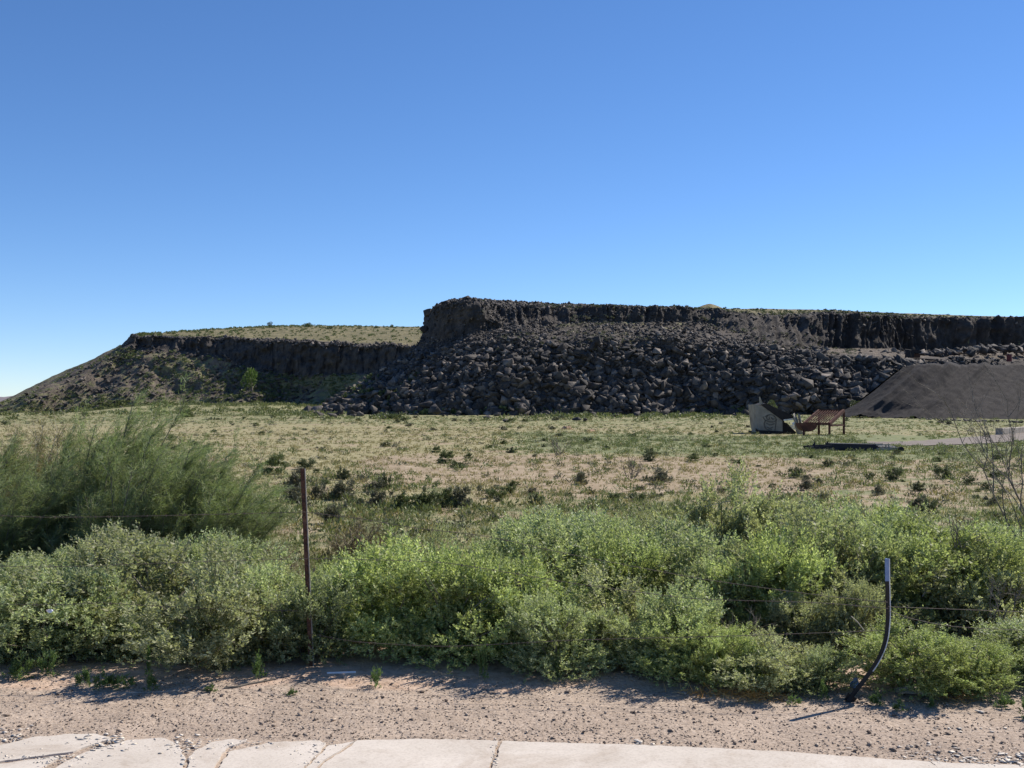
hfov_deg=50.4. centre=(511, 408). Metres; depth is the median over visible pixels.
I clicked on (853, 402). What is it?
hilltop shrub
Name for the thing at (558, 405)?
boulder
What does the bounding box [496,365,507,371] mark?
boulder
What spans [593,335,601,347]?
boulder
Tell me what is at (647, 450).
field shrub
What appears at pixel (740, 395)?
boulder
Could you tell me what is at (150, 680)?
weed
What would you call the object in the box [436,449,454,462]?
field shrub
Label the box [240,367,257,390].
tree
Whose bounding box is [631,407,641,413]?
boulder
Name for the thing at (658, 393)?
boulder
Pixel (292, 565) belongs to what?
dry shrub
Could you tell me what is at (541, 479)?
dry grass
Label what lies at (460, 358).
talus rubble
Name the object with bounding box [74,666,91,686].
weed
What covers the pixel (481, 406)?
boulder
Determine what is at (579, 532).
saltbush
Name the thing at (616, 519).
saltbush
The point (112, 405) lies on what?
hill foot scrub
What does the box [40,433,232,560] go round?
feathery shrub
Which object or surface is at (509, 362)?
boulder
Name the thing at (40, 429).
feathery shrub
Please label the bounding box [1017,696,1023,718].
weed
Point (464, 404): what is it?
boulder
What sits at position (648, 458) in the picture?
field shrub
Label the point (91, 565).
barbed wire
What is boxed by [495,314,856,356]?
ledge scrub
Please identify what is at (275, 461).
field shrub
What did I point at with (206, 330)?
hilltop scrub
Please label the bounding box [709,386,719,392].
boulder
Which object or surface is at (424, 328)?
rock outcrop
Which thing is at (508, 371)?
boulder
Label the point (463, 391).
boulder
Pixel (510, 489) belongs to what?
field shrub
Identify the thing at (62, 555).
saltbush
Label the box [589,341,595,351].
boulder
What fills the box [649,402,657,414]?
boulder
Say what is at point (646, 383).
boulder
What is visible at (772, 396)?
boulder
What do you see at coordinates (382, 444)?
field shrub
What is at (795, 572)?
saltbush
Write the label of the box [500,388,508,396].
boulder
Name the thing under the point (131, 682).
weed
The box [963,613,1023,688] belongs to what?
saltbush
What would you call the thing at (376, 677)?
weed
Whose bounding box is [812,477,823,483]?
field shrub
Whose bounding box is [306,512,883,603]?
barbed wire
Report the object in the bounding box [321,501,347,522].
field shrub
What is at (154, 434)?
feathery shrub
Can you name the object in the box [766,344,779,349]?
boulder
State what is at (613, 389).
boulder
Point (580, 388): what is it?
boulder
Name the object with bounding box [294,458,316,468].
field shrub
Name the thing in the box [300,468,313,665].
fence post
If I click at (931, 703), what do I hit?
weed
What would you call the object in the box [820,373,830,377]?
boulder
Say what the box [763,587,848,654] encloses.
saltbush
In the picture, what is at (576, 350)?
boulder
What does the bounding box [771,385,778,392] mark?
boulder
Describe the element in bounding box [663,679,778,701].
fallen needles
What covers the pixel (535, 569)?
saltbush
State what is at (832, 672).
saltbush
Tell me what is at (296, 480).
field shrub
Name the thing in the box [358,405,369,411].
boulder
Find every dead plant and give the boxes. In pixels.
[544,435,569,455]
[618,449,648,478]
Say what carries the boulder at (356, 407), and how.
on the mesa hill at (948, 335)
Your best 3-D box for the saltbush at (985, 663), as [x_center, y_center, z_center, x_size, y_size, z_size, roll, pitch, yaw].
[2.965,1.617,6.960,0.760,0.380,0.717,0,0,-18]
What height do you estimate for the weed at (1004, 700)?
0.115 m
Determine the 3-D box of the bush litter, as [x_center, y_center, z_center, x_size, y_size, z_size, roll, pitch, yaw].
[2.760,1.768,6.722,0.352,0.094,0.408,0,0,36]
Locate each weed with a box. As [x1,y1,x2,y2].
[1,642,34,680]
[36,649,59,676]
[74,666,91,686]
[92,662,122,689]
[113,672,137,689]
[142,668,159,691]
[144,639,152,676]
[204,682,217,691]
[251,649,268,678]
[282,686,297,695]
[370,666,382,687]
[477,638,488,679]
[555,644,562,679]
[786,694,802,704]
[817,678,829,699]
[867,686,885,705]
[892,697,906,710]
[927,696,936,707]
[988,690,1014,708]
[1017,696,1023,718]
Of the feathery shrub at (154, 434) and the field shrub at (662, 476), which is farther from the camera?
the field shrub at (662, 476)
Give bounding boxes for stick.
[112,690,178,693]
[224,678,275,688]
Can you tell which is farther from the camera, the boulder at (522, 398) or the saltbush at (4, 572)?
the boulder at (522, 398)
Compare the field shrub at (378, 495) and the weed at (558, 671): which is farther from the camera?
the field shrub at (378, 495)
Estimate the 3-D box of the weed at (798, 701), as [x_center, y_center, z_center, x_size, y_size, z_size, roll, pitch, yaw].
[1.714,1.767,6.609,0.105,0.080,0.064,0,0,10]
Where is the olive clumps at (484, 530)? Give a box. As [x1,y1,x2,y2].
[0,413,1023,573]
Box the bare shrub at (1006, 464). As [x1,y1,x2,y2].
[882,352,1023,538]
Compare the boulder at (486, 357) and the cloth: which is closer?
the cloth
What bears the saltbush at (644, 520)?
on the ground at (292, 670)
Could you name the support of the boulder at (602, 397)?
on the mesa hill at (948, 335)
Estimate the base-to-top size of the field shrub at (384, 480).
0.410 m
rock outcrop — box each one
[419,325,428,332]
[423,308,430,316]
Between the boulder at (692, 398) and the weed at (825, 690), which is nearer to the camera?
the weed at (825, 690)
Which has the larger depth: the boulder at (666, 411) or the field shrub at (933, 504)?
the boulder at (666, 411)
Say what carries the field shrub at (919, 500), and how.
on the ground at (292, 670)
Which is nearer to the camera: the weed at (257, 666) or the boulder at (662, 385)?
the weed at (257, 666)
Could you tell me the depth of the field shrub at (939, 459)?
36.28 m
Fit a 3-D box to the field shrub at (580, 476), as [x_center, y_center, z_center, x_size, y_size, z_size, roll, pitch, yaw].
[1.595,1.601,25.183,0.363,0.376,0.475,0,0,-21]
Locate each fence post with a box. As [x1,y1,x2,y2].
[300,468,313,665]
[844,558,890,702]
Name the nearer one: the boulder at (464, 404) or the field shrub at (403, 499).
the field shrub at (403, 499)
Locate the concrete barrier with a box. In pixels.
[995,427,1023,434]
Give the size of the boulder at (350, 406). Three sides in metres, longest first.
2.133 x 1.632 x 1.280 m
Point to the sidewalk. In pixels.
(425, 753)
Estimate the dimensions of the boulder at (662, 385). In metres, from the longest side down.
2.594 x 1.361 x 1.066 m
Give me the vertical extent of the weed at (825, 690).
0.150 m
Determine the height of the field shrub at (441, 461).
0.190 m
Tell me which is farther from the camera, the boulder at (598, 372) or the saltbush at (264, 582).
the boulder at (598, 372)
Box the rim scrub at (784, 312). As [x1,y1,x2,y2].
[481,298,995,319]
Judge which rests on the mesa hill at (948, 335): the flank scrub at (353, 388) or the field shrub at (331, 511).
the flank scrub at (353, 388)
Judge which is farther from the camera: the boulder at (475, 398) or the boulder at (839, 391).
the boulder at (475, 398)
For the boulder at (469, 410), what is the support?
on the mesa hill at (948, 335)
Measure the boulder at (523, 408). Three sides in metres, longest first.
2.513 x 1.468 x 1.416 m
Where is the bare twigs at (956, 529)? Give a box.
[944,511,988,548]
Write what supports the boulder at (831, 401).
on the mesa hill at (948, 335)
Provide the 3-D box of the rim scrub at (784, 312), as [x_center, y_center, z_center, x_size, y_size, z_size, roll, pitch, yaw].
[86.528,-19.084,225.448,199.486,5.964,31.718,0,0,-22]
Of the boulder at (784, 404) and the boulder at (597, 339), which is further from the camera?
the boulder at (597, 339)
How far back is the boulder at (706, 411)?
161.00 m
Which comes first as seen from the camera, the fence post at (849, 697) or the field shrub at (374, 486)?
the fence post at (849, 697)
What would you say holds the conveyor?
on the ground at (292, 670)
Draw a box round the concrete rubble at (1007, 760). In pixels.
[0,724,1023,766]
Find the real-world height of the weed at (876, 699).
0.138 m
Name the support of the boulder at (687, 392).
on the mesa hill at (948, 335)
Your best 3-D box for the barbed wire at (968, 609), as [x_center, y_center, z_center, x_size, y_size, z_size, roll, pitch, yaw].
[2.947,1.254,6.727,1.254,0.069,0.019,0,0,-2]
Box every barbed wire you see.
[0,511,300,518]
[0,558,306,567]
[5,601,300,611]
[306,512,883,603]
[307,558,887,608]
[310,629,885,646]
[888,606,1020,612]
[889,611,1023,630]
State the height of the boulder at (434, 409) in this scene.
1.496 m
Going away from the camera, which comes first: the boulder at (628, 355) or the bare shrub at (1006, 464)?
the bare shrub at (1006, 464)
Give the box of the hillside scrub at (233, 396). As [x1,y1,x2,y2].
[0,345,356,412]
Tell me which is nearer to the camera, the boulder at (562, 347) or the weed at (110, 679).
the weed at (110, 679)
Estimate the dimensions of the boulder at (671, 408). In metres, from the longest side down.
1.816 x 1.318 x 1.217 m
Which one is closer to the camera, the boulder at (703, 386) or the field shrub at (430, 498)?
the field shrub at (430, 498)
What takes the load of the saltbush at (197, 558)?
on the ground at (292, 670)
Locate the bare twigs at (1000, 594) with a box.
[984,569,1023,618]
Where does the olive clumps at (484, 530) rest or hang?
on the ground at (292, 670)
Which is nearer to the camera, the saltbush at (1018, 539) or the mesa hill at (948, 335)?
the saltbush at (1018, 539)
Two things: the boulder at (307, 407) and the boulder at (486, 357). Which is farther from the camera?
the boulder at (307, 407)
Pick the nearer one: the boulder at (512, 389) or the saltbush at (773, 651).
the saltbush at (773, 651)
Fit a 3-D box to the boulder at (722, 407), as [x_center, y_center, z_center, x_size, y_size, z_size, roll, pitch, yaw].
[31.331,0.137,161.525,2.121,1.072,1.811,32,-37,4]
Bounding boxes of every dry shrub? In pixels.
[249,538,314,576]
[319,516,396,563]
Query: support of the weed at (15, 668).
on the ground at (292, 670)
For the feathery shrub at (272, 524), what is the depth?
11.09 m
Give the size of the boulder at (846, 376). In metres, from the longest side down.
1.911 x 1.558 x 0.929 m
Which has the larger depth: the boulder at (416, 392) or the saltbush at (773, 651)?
the boulder at (416, 392)
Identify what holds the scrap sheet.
on the ground at (292, 670)
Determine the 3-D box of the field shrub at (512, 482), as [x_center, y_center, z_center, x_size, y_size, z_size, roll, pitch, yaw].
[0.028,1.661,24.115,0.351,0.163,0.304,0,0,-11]
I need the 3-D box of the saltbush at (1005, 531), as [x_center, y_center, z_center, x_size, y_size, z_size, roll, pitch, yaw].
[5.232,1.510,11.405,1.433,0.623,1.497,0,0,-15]
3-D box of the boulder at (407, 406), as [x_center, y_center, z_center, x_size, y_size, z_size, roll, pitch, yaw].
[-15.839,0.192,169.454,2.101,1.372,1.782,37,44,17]
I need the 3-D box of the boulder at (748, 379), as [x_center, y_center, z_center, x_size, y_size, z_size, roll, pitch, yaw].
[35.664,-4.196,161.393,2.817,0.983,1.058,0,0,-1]
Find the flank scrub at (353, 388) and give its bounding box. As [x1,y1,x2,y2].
[318,372,416,411]
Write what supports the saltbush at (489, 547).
on the ground at (292, 670)
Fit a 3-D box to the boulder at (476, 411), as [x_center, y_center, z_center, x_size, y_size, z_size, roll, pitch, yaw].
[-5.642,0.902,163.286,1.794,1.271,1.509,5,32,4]
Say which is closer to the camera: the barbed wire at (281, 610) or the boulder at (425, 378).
the barbed wire at (281, 610)
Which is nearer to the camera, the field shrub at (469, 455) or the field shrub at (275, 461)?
the field shrub at (275, 461)
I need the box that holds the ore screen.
[796,409,844,435]
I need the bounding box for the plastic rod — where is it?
[327,671,355,673]
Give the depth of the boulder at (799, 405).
157.00 m
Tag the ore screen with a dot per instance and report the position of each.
(806, 425)
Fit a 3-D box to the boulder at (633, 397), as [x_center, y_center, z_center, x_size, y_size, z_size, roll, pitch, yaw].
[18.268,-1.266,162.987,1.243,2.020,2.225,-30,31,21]
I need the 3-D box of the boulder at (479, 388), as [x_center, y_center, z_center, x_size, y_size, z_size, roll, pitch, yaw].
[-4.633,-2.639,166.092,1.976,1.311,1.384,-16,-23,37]
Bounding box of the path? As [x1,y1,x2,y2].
[867,433,1023,445]
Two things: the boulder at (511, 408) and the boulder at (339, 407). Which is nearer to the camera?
the boulder at (511, 408)
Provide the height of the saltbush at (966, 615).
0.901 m
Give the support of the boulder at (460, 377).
on the mesa hill at (948, 335)
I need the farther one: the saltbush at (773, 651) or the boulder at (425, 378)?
the boulder at (425, 378)
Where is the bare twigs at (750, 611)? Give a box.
[707,603,777,645]
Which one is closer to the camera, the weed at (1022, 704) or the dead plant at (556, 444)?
the weed at (1022, 704)
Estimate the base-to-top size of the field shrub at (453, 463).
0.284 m
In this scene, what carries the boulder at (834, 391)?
on the mesa hill at (948, 335)
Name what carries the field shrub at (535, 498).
on the ground at (292, 670)
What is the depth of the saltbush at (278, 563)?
9.22 m
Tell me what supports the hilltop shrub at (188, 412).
on the ground at (292, 670)
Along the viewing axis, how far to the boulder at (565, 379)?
164.75 m
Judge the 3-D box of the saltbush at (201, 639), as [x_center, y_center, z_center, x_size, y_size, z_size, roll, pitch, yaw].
[-1.981,1.329,7.771,1.224,0.973,2.101,0,0,22]
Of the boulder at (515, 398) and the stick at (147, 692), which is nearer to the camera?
the stick at (147, 692)
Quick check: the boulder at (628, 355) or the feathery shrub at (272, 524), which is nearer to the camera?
the feathery shrub at (272, 524)
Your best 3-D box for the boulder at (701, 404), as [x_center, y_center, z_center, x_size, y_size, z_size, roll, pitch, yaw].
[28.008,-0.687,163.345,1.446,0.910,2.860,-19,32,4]
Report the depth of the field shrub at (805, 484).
23.74 m
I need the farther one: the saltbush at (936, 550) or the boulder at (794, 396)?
the boulder at (794, 396)
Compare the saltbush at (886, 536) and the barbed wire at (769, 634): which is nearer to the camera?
the barbed wire at (769, 634)
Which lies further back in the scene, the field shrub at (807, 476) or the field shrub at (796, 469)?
the field shrub at (796, 469)
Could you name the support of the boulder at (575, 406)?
on the mesa hill at (948, 335)
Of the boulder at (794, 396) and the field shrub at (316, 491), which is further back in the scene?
the boulder at (794, 396)
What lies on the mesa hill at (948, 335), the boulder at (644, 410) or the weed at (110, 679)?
the boulder at (644, 410)
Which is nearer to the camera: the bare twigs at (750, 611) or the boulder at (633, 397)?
the bare twigs at (750, 611)
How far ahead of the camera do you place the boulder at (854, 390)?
160.69 m
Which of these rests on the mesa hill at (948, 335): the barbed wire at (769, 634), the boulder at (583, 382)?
the boulder at (583, 382)
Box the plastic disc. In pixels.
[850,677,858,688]
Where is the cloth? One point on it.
(904, 692)
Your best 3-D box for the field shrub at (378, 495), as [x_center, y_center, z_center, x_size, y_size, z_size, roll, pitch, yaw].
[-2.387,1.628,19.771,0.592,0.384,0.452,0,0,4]
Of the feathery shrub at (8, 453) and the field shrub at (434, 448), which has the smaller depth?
the feathery shrub at (8, 453)
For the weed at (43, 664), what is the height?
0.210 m
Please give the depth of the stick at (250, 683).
7.02 m
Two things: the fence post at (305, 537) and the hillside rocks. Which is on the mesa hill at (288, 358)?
the hillside rocks
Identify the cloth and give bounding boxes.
[894,686,935,695]
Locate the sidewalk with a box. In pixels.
[0,734,1023,767]
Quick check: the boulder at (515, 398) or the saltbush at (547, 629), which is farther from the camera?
the boulder at (515, 398)
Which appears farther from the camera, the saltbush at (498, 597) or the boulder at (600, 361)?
the boulder at (600, 361)
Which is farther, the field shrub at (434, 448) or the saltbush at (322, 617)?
the field shrub at (434, 448)
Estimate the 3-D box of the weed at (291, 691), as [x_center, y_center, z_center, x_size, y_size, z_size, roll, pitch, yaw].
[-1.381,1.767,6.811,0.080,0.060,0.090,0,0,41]
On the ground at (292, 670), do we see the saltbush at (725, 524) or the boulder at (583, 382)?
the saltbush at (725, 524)
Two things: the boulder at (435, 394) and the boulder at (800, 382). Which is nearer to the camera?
the boulder at (800, 382)
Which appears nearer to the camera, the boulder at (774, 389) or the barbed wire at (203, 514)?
the barbed wire at (203, 514)
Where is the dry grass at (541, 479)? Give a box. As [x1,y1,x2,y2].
[0,415,1023,634]
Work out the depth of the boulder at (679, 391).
164.19 m
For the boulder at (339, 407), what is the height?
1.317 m
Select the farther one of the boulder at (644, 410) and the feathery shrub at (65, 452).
the boulder at (644, 410)
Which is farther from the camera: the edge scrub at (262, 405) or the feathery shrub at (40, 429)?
the edge scrub at (262, 405)
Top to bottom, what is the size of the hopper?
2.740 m
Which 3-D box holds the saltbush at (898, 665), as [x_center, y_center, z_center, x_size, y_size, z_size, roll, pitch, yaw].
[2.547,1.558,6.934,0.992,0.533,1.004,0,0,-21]
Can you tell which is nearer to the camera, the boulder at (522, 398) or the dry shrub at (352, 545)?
the dry shrub at (352, 545)
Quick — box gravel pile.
[841,361,1023,418]
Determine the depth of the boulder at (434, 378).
172.79 m
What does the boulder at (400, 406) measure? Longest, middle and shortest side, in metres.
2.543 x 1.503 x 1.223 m
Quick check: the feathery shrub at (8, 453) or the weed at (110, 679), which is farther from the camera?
the feathery shrub at (8, 453)
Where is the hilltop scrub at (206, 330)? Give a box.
[136,324,422,344]
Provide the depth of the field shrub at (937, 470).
27.16 m
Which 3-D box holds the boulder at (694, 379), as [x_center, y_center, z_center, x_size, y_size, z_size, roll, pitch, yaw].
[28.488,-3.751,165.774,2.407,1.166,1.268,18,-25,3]
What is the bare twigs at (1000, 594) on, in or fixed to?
on the saltbush at (966, 615)
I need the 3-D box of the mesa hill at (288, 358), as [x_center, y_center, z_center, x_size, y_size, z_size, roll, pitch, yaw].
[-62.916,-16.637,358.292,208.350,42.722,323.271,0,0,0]
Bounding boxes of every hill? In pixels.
[0,326,421,412]
[345,298,1023,415]
[700,304,722,308]
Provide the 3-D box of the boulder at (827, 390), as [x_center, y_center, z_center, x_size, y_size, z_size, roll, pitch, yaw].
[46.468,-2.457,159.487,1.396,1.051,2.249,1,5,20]
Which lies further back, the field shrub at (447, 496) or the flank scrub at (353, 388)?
the flank scrub at (353, 388)
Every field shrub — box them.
[256,451,288,474]
[278,482,301,502]
[282,466,302,490]
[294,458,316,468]
[309,481,326,499]
[320,478,331,483]
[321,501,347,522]
[330,476,355,499]
[334,467,350,479]
[344,495,361,505]
[363,478,384,490]
[365,489,394,507]
[376,472,394,488]
[379,441,391,446]
[388,489,419,510]
[408,484,443,510]
[429,446,440,452]
[434,486,457,507]
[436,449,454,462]
[437,459,447,463]
[446,459,468,467]
[447,482,481,507]
[462,453,473,458]
[484,485,506,497]
[500,483,515,492]
[506,446,516,452]
[508,479,519,485]
[524,486,536,492]
[526,493,543,503]
[575,469,590,484]
[607,492,621,501]
[626,491,645,500]
[642,453,655,461]
[644,447,654,452]
[646,467,673,483]
[686,454,699,461]
[789,466,805,477]
[797,476,815,490]
[799,475,812,478]
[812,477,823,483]
[822,459,834,466]
[864,473,875,478]
[871,484,885,494]
[884,467,902,480]
[906,494,929,508]
[911,480,927,491]
[917,497,940,514]
[932,457,943,461]
[933,464,952,478]
[961,476,978,484]
[978,481,992,489]
[982,495,1001,505]
[987,469,1005,476]
[990,454,1004,458]
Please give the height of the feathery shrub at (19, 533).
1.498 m
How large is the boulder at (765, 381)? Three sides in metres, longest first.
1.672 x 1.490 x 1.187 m
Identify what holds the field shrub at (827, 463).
on the ground at (292, 670)
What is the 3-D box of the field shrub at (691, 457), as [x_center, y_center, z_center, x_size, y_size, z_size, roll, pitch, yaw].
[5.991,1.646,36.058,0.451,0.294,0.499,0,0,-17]
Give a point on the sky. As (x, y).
(166, 165)
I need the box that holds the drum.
[1007,354,1011,361]
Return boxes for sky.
[0,0,1023,396]
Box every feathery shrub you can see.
[0,408,84,515]
[0,416,65,513]
[0,427,54,513]
[0,450,88,568]
[2,415,175,555]
[27,370,216,551]
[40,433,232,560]
[92,428,267,544]
[141,432,294,554]
[186,492,301,558]
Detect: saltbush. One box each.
[0,518,298,661]
[0,544,88,594]
[0,552,32,656]
[0,572,98,666]
[2,560,168,666]
[7,548,109,572]
[62,518,191,595]
[102,529,324,675]
[103,530,230,597]
[182,526,299,583]
[198,552,334,654]
[242,548,313,579]
[251,563,364,665]
[268,554,367,644]
[323,516,475,663]
[381,529,545,674]
[411,543,611,672]
[420,515,465,590]
[465,524,539,603]
[486,498,660,608]
[490,584,639,682]
[496,504,571,574]
[507,555,737,669]
[563,505,648,572]
[574,520,673,620]
[577,572,740,679]
[594,510,751,611]
[605,503,676,565]
[626,599,766,690]
[637,454,818,558]
[673,549,778,636]
[678,487,995,638]
[678,620,780,691]
[689,510,848,646]
[702,624,828,695]
[728,490,793,543]
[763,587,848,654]
[766,641,867,696]
[767,511,874,556]
[779,487,917,557]
[806,498,960,632]
[815,573,896,660]
[830,602,995,700]
[857,494,1023,632]
[890,502,983,562]
[924,523,1023,633]
[925,632,1023,697]
[949,516,1023,604]
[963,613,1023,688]
[970,520,1023,557]
[996,614,1023,663]
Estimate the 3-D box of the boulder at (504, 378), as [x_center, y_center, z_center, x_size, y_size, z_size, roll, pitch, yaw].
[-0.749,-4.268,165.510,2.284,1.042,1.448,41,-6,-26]
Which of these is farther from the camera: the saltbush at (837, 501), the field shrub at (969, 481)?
the field shrub at (969, 481)
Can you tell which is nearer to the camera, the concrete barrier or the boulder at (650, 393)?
the concrete barrier
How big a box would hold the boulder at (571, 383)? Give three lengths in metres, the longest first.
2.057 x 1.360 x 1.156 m
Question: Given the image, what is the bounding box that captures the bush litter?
[940,692,991,703]
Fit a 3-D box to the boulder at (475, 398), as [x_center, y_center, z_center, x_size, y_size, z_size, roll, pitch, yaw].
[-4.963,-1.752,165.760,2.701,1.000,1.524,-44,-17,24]
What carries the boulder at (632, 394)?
on the mesa hill at (948, 335)
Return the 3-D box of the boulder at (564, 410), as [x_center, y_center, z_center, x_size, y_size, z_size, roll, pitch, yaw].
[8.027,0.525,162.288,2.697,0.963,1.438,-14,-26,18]
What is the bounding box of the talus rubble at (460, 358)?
[312,297,1023,422]
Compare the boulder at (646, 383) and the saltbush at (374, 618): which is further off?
the boulder at (646, 383)
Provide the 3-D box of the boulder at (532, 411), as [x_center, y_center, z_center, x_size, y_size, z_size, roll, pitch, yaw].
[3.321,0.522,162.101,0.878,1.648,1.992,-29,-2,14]
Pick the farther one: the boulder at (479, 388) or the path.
the boulder at (479, 388)
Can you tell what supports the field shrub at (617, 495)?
on the ground at (292, 670)
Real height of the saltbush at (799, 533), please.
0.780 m
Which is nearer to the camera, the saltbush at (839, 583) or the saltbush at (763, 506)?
the saltbush at (839, 583)
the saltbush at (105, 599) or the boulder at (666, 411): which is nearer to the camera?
the saltbush at (105, 599)
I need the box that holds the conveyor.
[803,441,903,450]
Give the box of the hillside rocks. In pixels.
[0,333,414,412]
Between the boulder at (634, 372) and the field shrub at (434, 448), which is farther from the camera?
the boulder at (634, 372)
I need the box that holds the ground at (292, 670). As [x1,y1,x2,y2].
[0,404,1023,767]
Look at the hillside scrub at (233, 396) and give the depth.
226.05 m
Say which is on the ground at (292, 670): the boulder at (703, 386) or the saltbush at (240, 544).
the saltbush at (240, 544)
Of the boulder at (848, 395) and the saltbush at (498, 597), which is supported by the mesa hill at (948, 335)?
the boulder at (848, 395)
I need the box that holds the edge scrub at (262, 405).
[0,401,748,421]
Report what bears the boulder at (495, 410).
on the mesa hill at (948, 335)
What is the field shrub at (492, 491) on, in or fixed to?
on the ground at (292, 670)
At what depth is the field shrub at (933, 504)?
18.51 m
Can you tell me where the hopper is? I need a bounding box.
[748,397,795,433]
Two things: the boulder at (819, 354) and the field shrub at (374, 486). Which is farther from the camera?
the boulder at (819, 354)
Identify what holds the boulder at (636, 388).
on the mesa hill at (948, 335)
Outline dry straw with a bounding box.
[723,684,804,703]
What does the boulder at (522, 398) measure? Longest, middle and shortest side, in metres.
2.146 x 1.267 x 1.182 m
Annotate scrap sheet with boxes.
[793,413,802,433]
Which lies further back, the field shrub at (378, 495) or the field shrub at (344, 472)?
the field shrub at (344, 472)
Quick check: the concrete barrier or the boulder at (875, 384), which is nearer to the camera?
the concrete barrier
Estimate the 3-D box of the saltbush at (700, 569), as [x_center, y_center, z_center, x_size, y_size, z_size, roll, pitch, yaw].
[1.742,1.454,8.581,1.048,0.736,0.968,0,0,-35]
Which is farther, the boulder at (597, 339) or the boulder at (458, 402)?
the boulder at (597, 339)
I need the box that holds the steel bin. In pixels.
[905,349,936,360]
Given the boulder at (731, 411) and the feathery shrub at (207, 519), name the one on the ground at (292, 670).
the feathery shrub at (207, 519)
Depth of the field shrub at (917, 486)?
23.55 m
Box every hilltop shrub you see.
[179,409,195,416]
[368,412,402,418]
[767,400,777,407]
[850,400,859,406]
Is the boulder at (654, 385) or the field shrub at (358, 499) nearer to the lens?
the field shrub at (358, 499)
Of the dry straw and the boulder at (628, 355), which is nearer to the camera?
the dry straw
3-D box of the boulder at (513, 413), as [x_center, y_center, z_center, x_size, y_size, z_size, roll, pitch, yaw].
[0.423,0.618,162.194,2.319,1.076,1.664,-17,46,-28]
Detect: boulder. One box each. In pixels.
[303,405,311,410]
[333,404,343,410]
[347,403,354,409]
[353,403,363,412]
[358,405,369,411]
[362,410,371,414]
[370,405,378,411]
[381,404,390,410]
[395,402,404,411]
[404,404,411,410]
[412,390,421,396]
[418,401,432,408]
[423,376,430,383]
[428,391,438,398]
[428,404,440,413]
[431,375,438,381]
[450,401,461,404]
[457,388,468,397]
[458,372,463,380]
[462,400,470,408]
[465,406,473,414]
[468,409,480,414]
[472,390,483,400]
[474,386,486,391]
[474,402,484,409]
[482,353,489,361]
[482,397,495,406]
[490,392,500,398]
[491,408,503,414]
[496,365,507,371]
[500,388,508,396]
[500,396,506,404]
[501,376,510,381]
[503,358,514,367]
[504,367,512,376]
[507,409,518,415]
[509,386,514,396]
[509,404,515,410]
[510,396,519,401]
[511,376,518,385]
[519,396,525,401]
[519,403,526,415]
[530,407,537,414]
[538,394,546,401]
[542,377,554,382]
[555,403,563,410]
[556,409,573,412]
[557,342,567,351]
[562,375,568,383]
[567,381,576,388]
[568,398,580,411]
[573,347,584,353]
[573,384,585,394]
[579,378,587,385]
[579,392,594,400]
[581,404,589,411]
[585,389,594,399]
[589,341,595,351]
[592,357,605,364]
[592,369,603,376]
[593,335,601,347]
[598,395,606,404]
[608,387,617,396]
[617,367,628,375]
[624,349,635,358]
[627,393,639,400]
[628,395,638,404]
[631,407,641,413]
[632,369,640,376]
[633,384,642,393]
[642,390,653,397]
[642,408,650,412]
[643,380,655,390]
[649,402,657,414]
[650,408,659,414]
[651,382,658,388]
[654,389,664,397]
[660,381,664,390]
[661,408,669,414]
[663,388,671,396]
[668,405,674,412]
[673,386,683,397]
[685,388,691,398]
[688,394,698,402]
[692,377,701,384]
[694,400,704,407]
[699,382,707,390]
[700,409,712,414]
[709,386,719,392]
[710,399,722,408]
[718,403,727,409]
[721,371,733,379]
[727,407,735,414]
[734,391,747,398]
[742,377,756,382]
[743,359,750,368]
[751,397,764,402]
[753,387,763,394]
[762,378,769,384]
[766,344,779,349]
[769,392,780,401]
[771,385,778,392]
[775,374,787,381]
[777,402,788,406]
[780,395,789,401]
[788,394,797,399]
[793,402,802,409]
[794,376,802,385]
[797,396,809,404]
[798,380,804,386]
[801,377,813,388]
[812,403,825,408]
[816,351,828,360]
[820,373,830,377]
[824,388,832,393]
[827,398,836,404]
[830,388,837,394]
[836,389,842,394]
[838,398,850,404]
[840,372,850,379]
[843,392,851,398]
[850,385,863,393]
[871,381,879,387]
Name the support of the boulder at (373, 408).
on the mesa hill at (948, 335)
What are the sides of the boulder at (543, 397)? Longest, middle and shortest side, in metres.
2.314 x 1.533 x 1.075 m
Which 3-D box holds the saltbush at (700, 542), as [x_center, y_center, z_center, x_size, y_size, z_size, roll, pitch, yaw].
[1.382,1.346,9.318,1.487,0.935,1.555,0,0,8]
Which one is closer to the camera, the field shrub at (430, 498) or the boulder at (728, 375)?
the field shrub at (430, 498)
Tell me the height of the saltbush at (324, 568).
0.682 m
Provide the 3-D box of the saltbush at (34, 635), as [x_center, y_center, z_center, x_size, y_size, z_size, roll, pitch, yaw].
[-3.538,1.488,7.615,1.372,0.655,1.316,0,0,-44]
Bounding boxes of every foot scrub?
[0,399,242,411]
[316,404,746,414]
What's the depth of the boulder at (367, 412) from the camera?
172.75 m
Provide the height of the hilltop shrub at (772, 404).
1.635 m
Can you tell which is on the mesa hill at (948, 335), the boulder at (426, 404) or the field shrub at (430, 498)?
the boulder at (426, 404)
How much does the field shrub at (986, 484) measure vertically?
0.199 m

